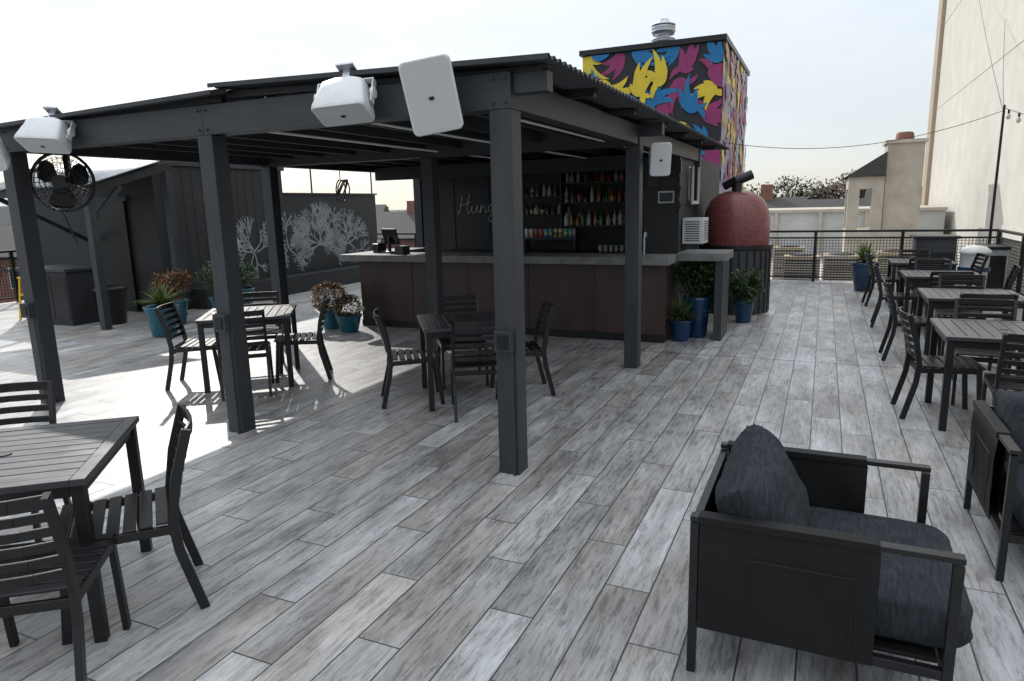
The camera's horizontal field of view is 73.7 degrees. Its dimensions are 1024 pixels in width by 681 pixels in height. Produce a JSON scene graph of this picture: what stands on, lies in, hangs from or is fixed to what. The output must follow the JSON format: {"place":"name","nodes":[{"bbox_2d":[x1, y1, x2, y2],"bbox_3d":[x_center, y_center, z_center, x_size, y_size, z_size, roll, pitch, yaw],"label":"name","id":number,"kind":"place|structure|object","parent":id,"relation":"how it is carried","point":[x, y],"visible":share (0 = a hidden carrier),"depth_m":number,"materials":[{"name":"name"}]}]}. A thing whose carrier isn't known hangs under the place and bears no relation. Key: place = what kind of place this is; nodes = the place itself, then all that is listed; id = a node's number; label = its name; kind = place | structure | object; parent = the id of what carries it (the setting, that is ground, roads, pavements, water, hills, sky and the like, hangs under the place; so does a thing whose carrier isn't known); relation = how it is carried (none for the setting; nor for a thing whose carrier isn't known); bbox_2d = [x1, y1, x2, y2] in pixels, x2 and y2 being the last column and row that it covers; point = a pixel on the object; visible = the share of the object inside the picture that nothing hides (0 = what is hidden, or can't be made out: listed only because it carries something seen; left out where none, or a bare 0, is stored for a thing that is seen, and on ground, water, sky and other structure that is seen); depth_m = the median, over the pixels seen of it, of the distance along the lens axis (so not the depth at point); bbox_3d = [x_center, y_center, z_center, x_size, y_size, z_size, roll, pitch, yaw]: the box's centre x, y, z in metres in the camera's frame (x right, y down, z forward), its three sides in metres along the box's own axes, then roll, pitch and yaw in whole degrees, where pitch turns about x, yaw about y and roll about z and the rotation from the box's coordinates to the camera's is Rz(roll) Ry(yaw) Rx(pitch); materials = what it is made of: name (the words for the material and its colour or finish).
{"place":"outdoors","nodes":[
{"label":"outdoors","id":0,"kind":"place"},
{"bbox_2d":[0,0,938,209],"label":"sky","id":1,"kind":"structure","parent":0,"point":[825,74],"materials":[{"name":"white"}]},
{"bbox_2d":[0,280,1023,680],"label":"deck floor","id":2,"kind":"structure","parent":0,"point":[342,526],"depth_m":4.28,"materials":[{"name":"grey wood"}]},
{"bbox_2d":[0,250,22,301],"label":"deck railing","id":3,"kind":"object","parent":2,"relation":"on","point":[12,265],"visible":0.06,"depth_m":14.64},
{"bbox_2d":[17,277,22,319],"bbox_3d":[-8.563,-0.778,12.287,0.434,0.766,0.424,-1,11,4],"label":"bollard","id":4,"kind":"object","parent":2,"relation":"on","point":[19,287],"visible":0.18,"depth_m":12.11,"materials":[{"name":"metal"}]},
{"bbox_2d":[0,380,71,541],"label":"dining chair","id":5,"kind":"object","parent":2,"relation":"on","point":[50,406],"visible":0.45,"depth_m":3.94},
{"bbox_2d":[15,265,104,325],"bbox_3d":[-7.740,-0.795,11.793,1.300,0.950,0.700,4,12,24],"label":"service cabinet","id":6,"kind":"object","parent":2,"relation":"on","point":[72,300],"visible":0.56,"depth_m":11.42,"materials":[{"name":"grey paint"}]},
{"bbox_2d":[0,492,131,680],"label":"dining chair","id":7,"kind":"object","parent":2,"relation":"on","point":[60,561],"visible":1,"depth_m":2.49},
{"bbox_2d":[0,416,152,642],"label":"patio table","id":8,"kind":"object","parent":2,"relation":"on","point":[72,460],"visible":0.98,"depth_m":3.03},
{"bbox_2d":[0,162,187,329],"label":"porch frame","id":9,"kind":"object","parent":2,"relation":"on","point":[92,218],"visible":0.69,"depth_m":10.92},
{"bbox_2d":[0,158,159,189],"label":"porch corrugated roof","id":10,"kind":"structure","parent":9,"relation":"on","point":[103,168],"depth_m":11.39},
{"bbox_2d":[91,284,126,324],"bbox_3d":[-6.738,-0.611,11.483,0.520,0.660,0.512,4,12,24],"label":"trash bin","id":11,"kind":"object","parent":2,"relation":"on","point":[117,301],"visible":0.69,"depth_m":11.36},
{"bbox_2d":[60,404,209,645],"bbox_3d":[-1.770,0.810,3.169,0.606,0.874,0.466,-7,13,-27],"label":"dining chair","id":12,"kind":"object","parent":2,"relation":"on","point":[166,498],"visible":0.91,"depth_m":3.10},
{"bbox_2d":[135,281,193,336],"bbox_3d":[-5.253,-0.496,10.207,0.860,0.859,0.997,8,15,40],"label":"potted spider plant","id":13,"kind":"object","parent":2,"relation":"on","point":[160,297],"visible":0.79,"depth_m":10.10,"materials":[{"name":"teal plant"}]},
{"bbox_2d":[149,266,194,324],"bbox_3d":[-5.602,-0.746,11.277,0.675,0.950,0.645,4,12,24],"label":"potted rust shrub","id":14,"kind":"object","parent":2,"relation":"on","point":[178,280],"visible":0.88,"depth_m":11.22,"materials":[{"name":"brown plant"}]},
{"bbox_2d":[154,302,220,390],"bbox_3d":[-3.356,0.042,7.245,0.606,0.874,0.466,-3,11,-7],"label":"dining chair","id":15,"kind":"object","parent":2,"relation":"on","point":[186,346],"visible":0.88,"depth_m":7.09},
{"bbox_2d":[29,161,377,311],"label":"storage shed","id":16,"kind":"structure","parent":2,"relation":"on","point":[133,232],"depth_m":13.21,"materials":[{"name":"grey paint"}]},
{"bbox_2d":[236,202,369,278],"bbox_3d":[-4.767,-2.443,15.984,0.112,1.612,4.930,4,12,24],"label":"branch wall mural","id":17,"kind":"object","parent":16,"relation":"attached to","point":[296,238],"visible":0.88,"depth_m":16.14,"materials":[{"name":"paint"}]},
{"bbox_2d":[195,260,253,307],"bbox_3d":[-4.885,-0.919,11.585,0.946,1.136,0.869,4,12,24],"label":"potted green shrub","id":18,"kind":"object","parent":2,"relation":"on","point":[212,297],"visible":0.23,"depth_m":11.47,"materials":[{"name":"green plant"}]},
{"bbox_2d":[212,309,273,400],"bbox_3d":[-2.688,0.099,6.873,0.466,0.874,0.606,-5,12,-16],"label":"dining chair","id":19,"kind":"object","parent":2,"relation":"on","point":[260,345],"visible":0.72,"depth_m":6.66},
{"bbox_2d":[195,304,299,392],"bbox_3d":[-2.802,0.060,7.372,0.900,0.752,0.900,-4,11,-12],"label":"patio table","id":20,"kind":"object","parent":2,"relation":"on","point":[279,314],"visible":0.69,"depth_m":7.02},
{"bbox_2d":[239,259,258,303],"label":"potted green shrub","id":21,"kind":"object","parent":2,"relation":"on","point":[248,288],"visible":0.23,"depth_m":12.74,"materials":[{"name":"green plant"}]},
{"bbox_2d":[242,291,284,362],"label":"dining chair","id":22,"kind":"object","parent":2,"relation":"on","point":[274,330],"visible":0.38,"depth_m":8.06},
{"bbox_2d":[274,294,332,382],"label":"dining chair","id":23,"kind":"object","parent":2,"relation":"on","point":[279,339],"visible":1,"depth_m":7.32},
{"bbox_2d":[310,280,348,329],"bbox_3d":[-2.788,-0.559,10.486,0.630,0.757,0.634,4,12,24],"label":"rust mum potted plant","id":24,"kind":"object","parent":2,"relation":"on","point":[330,321],"visible":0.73,"depth_m":10.37,"materials":[{"name":"brown plant"}]},
{"bbox_2d":[333,294,363,332],"bbox_3d":[-2.450,-0.420,10.214,0.484,0.573,0.491,4,12,24],"label":"potted mum","id":25,"kind":"object","parent":2,"relation":"on","point":[348,322],"visible":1,"depth_m":10.12,"materials":[{"name":"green plant"}]},
{"bbox_2d":[0,65,718,475],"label":"pergola frame","id":26,"kind":"object","parent":2,"relation":"on","point":[214,137],"visible":0.86,"depth_m":5.66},
{"bbox_2d":[0,137,10,171],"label":"outdoor speaker","id":27,"kind":"object","parent":26,"relation":"attached to","point":[5,159],"visible":1,"depth_m":5.92},
{"bbox_2d":[14,106,75,153],"bbox_3d":[-3.894,-1.777,5.737,0.424,0.354,0.210,3,-21,2],"label":"outdoor speaker","id":28,"kind":"object","parent":26,"relation":"attached to","point":[48,134],"visible":0.99,"depth_m":5.65},
{"bbox_2d":[30,153,95,244],"bbox_3d":[-4.301,-1.407,6.558,0.450,0.982,0.448,7,14,35],"label":"wall fan","id":29,"kind":"object","parent":26,"relation":"attached to","point":[62,195],"depth_m":6.52},
{"bbox_2d":[0,88,266,128],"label":"corrugated roof sheet","id":30,"kind":"object","parent":26,"relation":"on","point":[222,92],"visible":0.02,"depth_m":5.31,"materials":[{"name":"metal"}]},
{"bbox_2d":[335,171,349,201],"bbox_3d":[-3.485,-3.183,13.981,0.338,0.681,0.118,4,12,24],"label":"hanging cable coil","id":31,"kind":"object","parent":26,"relation":"hanging from","point":[344,183],"visible":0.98,"depth_m":13.98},
{"bbox_2d":[311,62,376,126],"bbox_3d":[-1.082,-1.611,4.442,0.414,0.354,0.210,-2,-17,13],"label":"outdoor speaker","id":32,"kind":"object","parent":26,"relation":"attached to","point":[346,98],"visible":1,"depth_m":4.36},
{"bbox_2d":[269,131,490,158],"bbox_3d":[-0.763,-2.247,8.170,0.022,0.022,6.400,4,12,24],"label":"led strip light","id":33,"kind":"object","parent":26,"relation":"attached to","point":[328,138],"visible":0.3,"depth_m":6.54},
{"bbox_2d":[398,53,463,136],"bbox_3d":[-0.480,-1.513,4.187,0.310,0.430,0.314,-10,25,4],"label":"outdoor speaker","id":34,"kind":"object","parent":26,"relation":"attached to","point":[431,93],"visible":1,"depth_m":4.05},
{"bbox_2d":[214,53,729,149],"bbox_3d":[0.702,-2.523,8.156,2.650,0.114,8.320,4,12,24],"label":"corrugated roof sheet","id":35,"kind":"object","parent":26,"relation":"on","point":[567,77],"visible":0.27,"depth_m":5.03,"materials":[{"name":"metal"}]},
{"bbox_2d":[0,53,546,126],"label":"roof edge flashing","id":36,"kind":"object","parent":35,"relation":"attached to","point":[373,71],"visible":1,"depth_m":4.70,"materials":[{"name":"metal"}]},
{"bbox_2d":[373,123,585,158],"bbox_3d":[0.149,-2.189,7.763,0.022,0.022,6.400,4,12,24],"label":"led strip light","id":37,"kind":"object","parent":26,"relation":"attached to","point":[411,129],"visible":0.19,"depth_m":6.27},
{"bbox_2d":[521,119,648,152],"bbox_3d":[1.061,-2.131,7.357,0.022,0.022,6.400,4,12,24],"label":"led strip light","id":38,"kind":"object","parent":26,"relation":"attached to","point":[553,128],"visible":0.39,"depth_m":5.98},
{"bbox_2d":[648,142,671,175],"bbox_3d":[1.537,-1.921,7.207,0.220,0.340,0.274,-2,19,-3],"label":"outdoor speaker","id":39,"kind":"object","parent":26,"relation":"attached to","point":[659,161],"visible":1,"depth_m":7.08},
{"bbox_2d":[674,161,681,212],"bbox_3d":[2.240,-2.072,9.224,0.120,0.687,0.102,4,12,24],"label":"hanging cable coil","id":40,"kind":"object","parent":26,"relation":"hanging from","point":[677,167],"visible":1,"depth_m":9.18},
{"bbox_2d":[377,233,415,247],"bbox_3d":[-2.653,-2.435,19.026,11.060,1.112,0.080,4,12,24],"label":"deck railing","id":41,"kind":"object","parent":2,"relation":"on","point":[411,239],"visible":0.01,"depth_m":19.06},
{"bbox_2d":[373,308,444,408],"bbox_3d":[-0.974,0.145,6.429,0.606,0.874,0.466,-4,11,-11],"label":"dining chair","id":42,"kind":"object","parent":2,"relation":"on","point":[392,356],"visible":0.98,"depth_m":6.26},
{"bbox_2d":[417,310,494,411],"bbox_3d":[-0.410,0.164,6.553,0.900,0.752,0.900,-4,11,-11],"label":"patio table","id":43,"kind":"object","parent":2,"relation":"on","point":[431,326],"visible":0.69,"depth_m":6.29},
{"bbox_2d":[434,295,488,388],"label":"dining chair","id":44,"kind":"object","parent":2,"relation":"on","point":[442,343],"visible":0.48,"depth_m":7.24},
{"bbox_2d":[450,320,496,422],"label":"dining chair","id":45,"kind":"object","parent":2,"relation":"on","point":[471,358],"visible":0.69,"depth_m":5.76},
{"bbox_2d":[490,300,555,399],"bbox_3d":[0.100,0.077,6.642,0.606,0.874,0.466,-3,11,-8],"label":"dining chair","id":46,"kind":"object","parent":2,"relation":"on","point":[537,351],"visible":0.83,"depth_m":6.58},
{"bbox_2d":[339,248,733,342],"bbox_3d":[0.287,-0.769,10.182,5.650,1.140,1.700,4,12,24],"label":"bar counter","id":47,"kind":"object","parent":2,"relation":"on","point":[584,293],"visible":0.86,"depth_m":9.33,"materials":[{"name":"wood"}]},
{"bbox_2d":[373,228,409,253],"bbox_3d":[-1.845,-1.538,10.528,0.800,0.373,0.230,9,16,43],"label":"point of sale terminal","id":48,"kind":"object","parent":47,"relation":"on","point":[390,236],"visible":1,"depth_m":10.53,"materials":[{"name":"black plastic"}]},
{"bbox_2d":[643,232,646,253],"bbox_3d":[1.770,-1.295,9.065,0.024,0.292,0.143,4,12,24],"label":"bar tap","id":49,"kind":"object","parent":47,"relation":"on","point":[645,234],"visible":1,"depth_m":9.01,"materials":[{"name":"metal"}]},
{"bbox_2d":[374,154,719,310],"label":"bar building","id":50,"kind":"structure","parent":2,"relation":"on","point":[463,231],"depth_m":11.39,"materials":[{"name":"grey paint"}]},
{"bbox_2d":[458,194,491,221],"bbox_3d":[-0.456,-2.376,12.237,1.184,0.506,0.011,4,12,24],"label":"script wall sign","id":51,"kind":"object","parent":50,"relation":"attached to","point":[476,208],"visible":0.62,"depth_m":12.32,"materials":[{"name":"white paint"}]},
{"bbox_2d":[523,228,581,250],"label":"drink cans on shelf","id":52,"kind":"object","parent":50,"relation":"on","point":[553,234],"visible":1,"depth_m":11.47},
{"bbox_2d":[485,238,623,250],"bbox_3d":[0.786,-1.611,11.457,2.625,0.208,0.250,4,12,24],"label":"glassware","id":53,"kind":"object","parent":50,"relation":"on","point":[489,243],"visible":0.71,"depth_m":11.09,"materials":[{"name":"clear glass"}]},
{"bbox_2d":[525,170,643,224],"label":"liquor bottles","id":54,"kind":"object","parent":50,"relation":"on","point":[580,195],"visible":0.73,"depth_m":11.28,"materials":[{"name":"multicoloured glass"}]},
{"bbox_2d":[647,172,673,202],"bbox_3d":[2.043,-2.101,9.378,0.370,0.420,0.033,4,12,24],"label":"wall notice","id":55,"kind":"object","parent":50,"relation":"attached to","point":[664,196],"depth_m":9.38,"materials":[{"name":"white"}]},
{"bbox_2d":[682,217,707,243],"bbox_3d":[2.661,-1.596,9.893,0.297,0.360,0.458,4,12,24],"label":"window air conditioner","id":56,"kind":"object","parent":50,"relation":"attached to","point":[694,230],"depth_m":9.70,"materials":[{"name":"white plastic"}]},
{"bbox_2d":[657,293,721,341],"bbox_3d":[2.175,-0.343,8.951,0.914,0.691,0.973,-6,12,-22],"label":"potted fern","id":57,"kind":"object","parent":2,"relation":"on","point":[680,321],"visible":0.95,"depth_m":8.87,"materials":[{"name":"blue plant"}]},
{"bbox_2d":[673,261,714,337],"bbox_3d":[2.483,-0.606,9.123,0.719,1.125,0.662,4,12,24],"label":"potted leafy shrub","id":58,"kind":"object","parent":2,"relation":"on","point":[703,276],"visible":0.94,"depth_m":9.05,"materials":[{"name":"green plant"}]},
{"bbox_2d":[699,170,772,314],"bbox_3d":[3.651,-1.614,11.148,1.160,2.259,1.160,4,12,24],"label":"pizza oven","id":59,"kind":"object","parent":2,"relation":"on","point":[738,219],"visible":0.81,"depth_m":10.71,"materials":[{"name":"red tile"}]},
{"bbox_2d":[728,267,766,322],"bbox_3d":[3.460,-0.684,10.162,0.648,0.829,0.648,4,12,24],"label":"potted leafy shrub","id":60,"kind":"object","parent":2,"relation":"on","point":[744,301],"visible":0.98,"depth_m":10.09,"materials":[{"name":"green plant"}]},
{"bbox_2d":[686,423,972,680],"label":"lounge armchair","id":61,"kind":"object","parent":2,"relation":"on","point":[795,548],"visible":1,"depth_m":2.48,"materials":[{"name":"metal"}]},
{"bbox_2d":[849,241,886,291],"bbox_3d":[6.866,-1.508,13.362,0.954,1.039,0.833,8,14,38],"label":"potted agave","id":62,"kind":"object","parent":2,"relation":"on","point":[860,273],"visible":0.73,"depth_m":13.16,"materials":[{"name":"plant"}]},
{"bbox_2d":[861,252,904,306],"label":"dining chair","id":63,"kind":"object","parent":2,"relation":"on","point":[872,280],"visible":0.88,"depth_m":11.39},
{"bbox_2d":[769,229,997,281],"bbox_3d":[7.353,-1.796,14.562,5.010,1.112,0.080,4,12,24],"label":"deck railing","id":64,"kind":"object","parent":2,"relation":"on","point":[815,254],"visible":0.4,"depth_m":14.68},
{"bbox_2d":[988,105,1005,243],"bbox_3d":[9.416,-2.793,13.326,0.060,3.450,0.060,4,12,24],"label":"string light pole","id":65,"kind":"object","parent":64,"relation":"attached to","point":[996,181],"visible":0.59,"depth_m":13.24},
{"bbox_2d":[723,111,1001,148],"bbox_3d":[6.733,-4.035,13.134,4.885,0.622,2.091,4,12,24],"label":"string light wire","id":66,"kind":"object","parent":65,"relation":"attached to","point":[859,145],"visible":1,"depth_m":13.19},
{"bbox_2d":[1005,108,1023,122],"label":"string lights","id":67,"kind":"object","parent":65,"relation":"hanging from","point":[1008,116],"visible":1,"depth_m":12.63},
{"bbox_2d":[870,263,918,327],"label":"dining chair","id":68,"kind":"object","parent":2,"relation":"on","point":[912,296],"visible":0.9,"depth_m":9.43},
{"bbox_2d":[878,279,941,360],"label":"dining chair","id":69,"kind":"object","parent":2,"relation":"on","point":[894,318],"visible":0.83,"depth_m":7.54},
{"bbox_2d":[898,250,930,286],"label":"dining chair","id":70,"kind":"object","parent":2,"relation":"on","point":[914,251],"visible":0.27,"depth_m":11.99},
{"bbox_2d":[885,258,957,301],"bbox_3d":[6.696,-0.937,11.234,0.900,0.752,0.900,4,12,24],"label":"patio table","id":71,"kind":"object","parent":2,"relation":"on","point":[899,262],"visible":0.46,"depth_m":10.99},
{"bbox_2d":[902,258,944,305],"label":"dining chair","id":72,"kind":"object","parent":2,"relation":"on","point":[913,267],"visible":0.19,"depth_m":10.44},
{"bbox_2d":[910,259,952,316],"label":"dining chair","id":73,"kind":"object","parent":2,"relation":"on","point":[949,265],"visible":0.38,"depth_m":10.11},
{"bbox_2d":[910,234,960,291],"bbox_3d":[8.021,-1.477,13.033,0.750,1.050,0.700,4,12,24],"label":"server station cabinet","id":74,"kind":"object","parent":2,"relation":"on","point":[941,246],"visible":0.45,"depth_m":12.70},
{"bbox_2d":[890,306,985,418],"bbox_3d":[3.517,0.190,5.646,0.606,0.874,0.466,3,12,20],"label":"dining chair","id":75,"kind":"object","parent":2,"relation":"on","point":[965,365],"visible":0.95,"depth_m":5.56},
{"bbox_2d":[897,270,986,331],"bbox_3d":[5.835,-0.545,9.360,0.900,0.752,0.900,4,12,24],"label":"patio table","id":76,"kind":"object","parent":2,"relation":"on","point":[915,276],"visible":0.48,"depth_m":9.15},
{"bbox_2d":[915,271,974,338],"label":"dining chair","id":77,"kind":"object","parent":2,"relation":"on","point":[931,278],"visible":0.24,"depth_m":8.52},
{"bbox_2d":[935,274,985,356],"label":"dining chair","id":78,"kind":"object","parent":2,"relation":"on","point":[944,313],"visible":0.48,"depth_m":8.09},
{"bbox_2d":[913,288,1023,367],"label":"patio table","id":79,"kind":"object","parent":2,"relation":"on","point":[940,296],"visible":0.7,"depth_m":7.22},
{"bbox_2d":[924,318,1023,431],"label":"patio table","id":80,"kind":"object","parent":2,"relation":"on","point":[970,333],"visible":0.94,"depth_m":5.29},
{"bbox_2d":[957,245,992,287],"bbox_3d":[8.301,-1.258,12.278,0.510,0.900,0.510,4,12,24],"label":"drink cooler drum","id":81,"kind":"object","parent":2,"relation":"on","point":[967,255],"visible":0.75,"depth_m":12.09,"materials":[{"name":"white plastic"}]},
{"bbox_2d":[940,293,1018,379],"bbox_3d":[4.644,-0.071,6.825,0.466,0.874,0.606,3,12,20],"label":"dining chair","id":82,"kind":"object","parent":2,"relation":"on","point":[995,296],"visible":0.18,"depth_m":6.52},
{"bbox_2d":[969,253,989,285],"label":"dining chair","id":83,"kind":"object","parent":2,"relation":"on","point":[983,264],"visible":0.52,"depth_m":10.89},
{"bbox_2d":[951,298,1021,404],"bbox_3d":[4.162,0.101,6.017,0.466,0.874,0.606,5,13,28],"label":"dining chair","id":84,"kind":"object","parent":2,"relation":"on","point":[969,352],"visible":0.38,"depth_m":6.08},
{"bbox_2d":[963,389,1023,581],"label":"lounge armchair","id":85,"kind":"object","parent":2,"relation":"on","point":[995,475],"visible":1,"depth_m":3.48,"materials":[{"name":"metal"}]},
{"bbox_2d":[975,244,1011,289],"bbox_3d":[8.906,-1.338,12.711,0.420,0.860,0.780,4,12,24],"label":"service cart","id":86,"kind":"object","parent":2,"relation":"on","point":[996,276],"visible":0.51,"depth_m":12.37,"materials":[{"name":"metal"}]},
{"bbox_2d":[981,332,1023,404],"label":"dining chair","id":87,"kind":"object","parent":2,"relation":"on","point":[998,380],"visible":0.79,"depth_m":4.72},
{"bbox_2d":[997,229,1023,295],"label":"deck railing","id":88,"kind":"object","parent":2,"relation":"on","point":[1018,285],"visible":0.48,"depth_m":12.13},
{"bbox_2d":[1003,264,1020,319],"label":"dining chair","id":89,"kind":"object","parent":2,"relation":"on","point":[1011,278],"visible":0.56,"depth_m":8.84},
{"label":"ground","id":90,"kind":"structure","parent":0,"visible":0},
{"bbox_2d":[0,267,9,302],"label":"row house","id":91,"kind":"structure","parent":90,"relation":"on","point":[3,292],"depth_m":43.33,"materials":[{"name":"brick"}]},
{"bbox_2d":[0,206,10,225],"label":"row house","id":92,"kind":"structure","parent":90,"relation":"on","point":[5,218],"depth_m":71.02,"materials":[{"name":"brick"}]},
{"bbox_2d":[0,225,23,301],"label":"row house","id":93,"kind":"structure","parent":90,"relation":"on","point":[7,242],"depth_m":50.66,"materials":[{"name":"brick"}]},
{"bbox_2d":[376,204,389,211],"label":"row house","id":94,"kind":"structure","parent":90,"relation":"on","point":[381,207],"depth_m":68.03,"materials":[{"name":"white"}]},
{"bbox_2d":[376,201,415,248],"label":"row house","id":95,"kind":"structure","parent":90,"relation":"on","point":[401,221],"depth_m":59.22,"materials":[{"name":"brick"}]},
{"bbox_2d":[7,170,865,224],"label":"distant tree line","id":96,"kind":"object","parent":90,"relation":"on","point":[825,192],"visible":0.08,"depth_m":86.64,"materials":[{"name":"green plant"}]},
{"bbox_2d":[760,184,807,207],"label":"row house","id":97,"kind":"structure","parent":90,"relation":"on","point":[766,195],"depth_m":47.20,"materials":[{"name":"brick"}]},
{"bbox_2d":[808,198,863,206],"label":"row house","id":98,"kind":"structure","parent":90,"relation":"on","point":[826,202],"depth_m":52.88,"materials":[{"name":"white"}]},
{"bbox_2d":[769,205,947,258],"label":"white parapet building","id":99,"kind":"structure","parent":90,"relation":"on","point":[832,218],"depth_m":26.61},
{"bbox_2d":[770,258,958,280],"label":"neighbour flat roof","id":100,"kind":"structure","parent":90,"relation":"on","point":[821,266],"depth_m":23.79,"materials":[{"name":"white"}]},
{"bbox_2d":[772,245,804,279],"bbox_3d":[8.247,-2.350,20.358,0.840,1.001,0.812,4,12,24],"label":"air condenser","id":101,"kind":"object","parent":100,"relation":"on","point":[788,248],"visible":0.45,"depth_m":20.08,"materials":[{"name":"beige paint"}]},
{"bbox_2d":[782,253,820,280],"bbox_3d":[7.262,-1.688,17.140,0.840,1.001,0.812,4,12,24],"label":"air condenser","id":102,"kind":"object","parent":100,"relation":"on","point":[803,261],"visible":0.34,"depth_m":16.77,"materials":[{"name":"beige paint"}]},
{"bbox_2d":[822,252,858,280],"bbox_3d":[8.206,-1.692,17.041,0.840,1.001,0.812,4,12,24],"label":"air condenser","id":103,"kind":"object","parent":100,"relation":"on","point":[829,266],"visible":0.32,"depth_m":16.70,"materials":[{"name":"beige paint"}]},
{"bbox_2d":[842,131,928,261],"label":"chimney house","id":104,"kind":"structure","parent":100,"relation":"on","point":[891,177],"depth_m":20.74,"materials":[{"name":"beige paint"}]},
{"bbox_2d":[875,249,911,280],"bbox_3d":[9.797,-1.825,17.515,0.840,1.001,0.812,4,12,24],"label":"air condenser","id":105,"kind":"object","parent":100,"relation":"on","point":[887,253],"visible":0.2,"depth_m":17.22,"materials":[{"name":"beige paint"}]},
{"bbox_2d":[863,189,921,205],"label":"row house","id":106,"kind":"structure","parent":90,"relation":"on","point":[867,200],"depth_m":39.33,"materials":[{"name":"brick"}]},
{"bbox_2d":[921,0,1023,291],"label":"stucco building","id":107,"kind":"structure","parent":90,"relation":"on","point":[959,170],"depth_m":21.79,"materials":[{"name":"paint"}]},
{"bbox_2d":[979,0,1002,109],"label":"power wire","id":108,"kind":"object","parent":107,"relation":"attached to","point":[990,58],"visible":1,"depth_m":15.82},
{"bbox_3d":[-3.293,3.748,8.768,19.340,6.980,21.590,4,12,24],"label":"deck building","id":109,"kind":"object","parent":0,"visible":0},
{"bbox_2d":[579,33,749,193],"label":"mural stair tower","id":110,"kind":"structure","parent":109,"relation":"on","point":[698,84],"depth_m":13.27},
{"bbox_2d":[651,18,675,41],"bbox_3d":[3.223,-6.430,14.537,0.510,0.770,0.510,4,12,24],"label":"roof exhaust vent","id":111,"kind":"object","parent":110,"relation":"on","point":[663,29],"visible":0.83,"depth_m":14.34,"materials":[{"name":"metal"}]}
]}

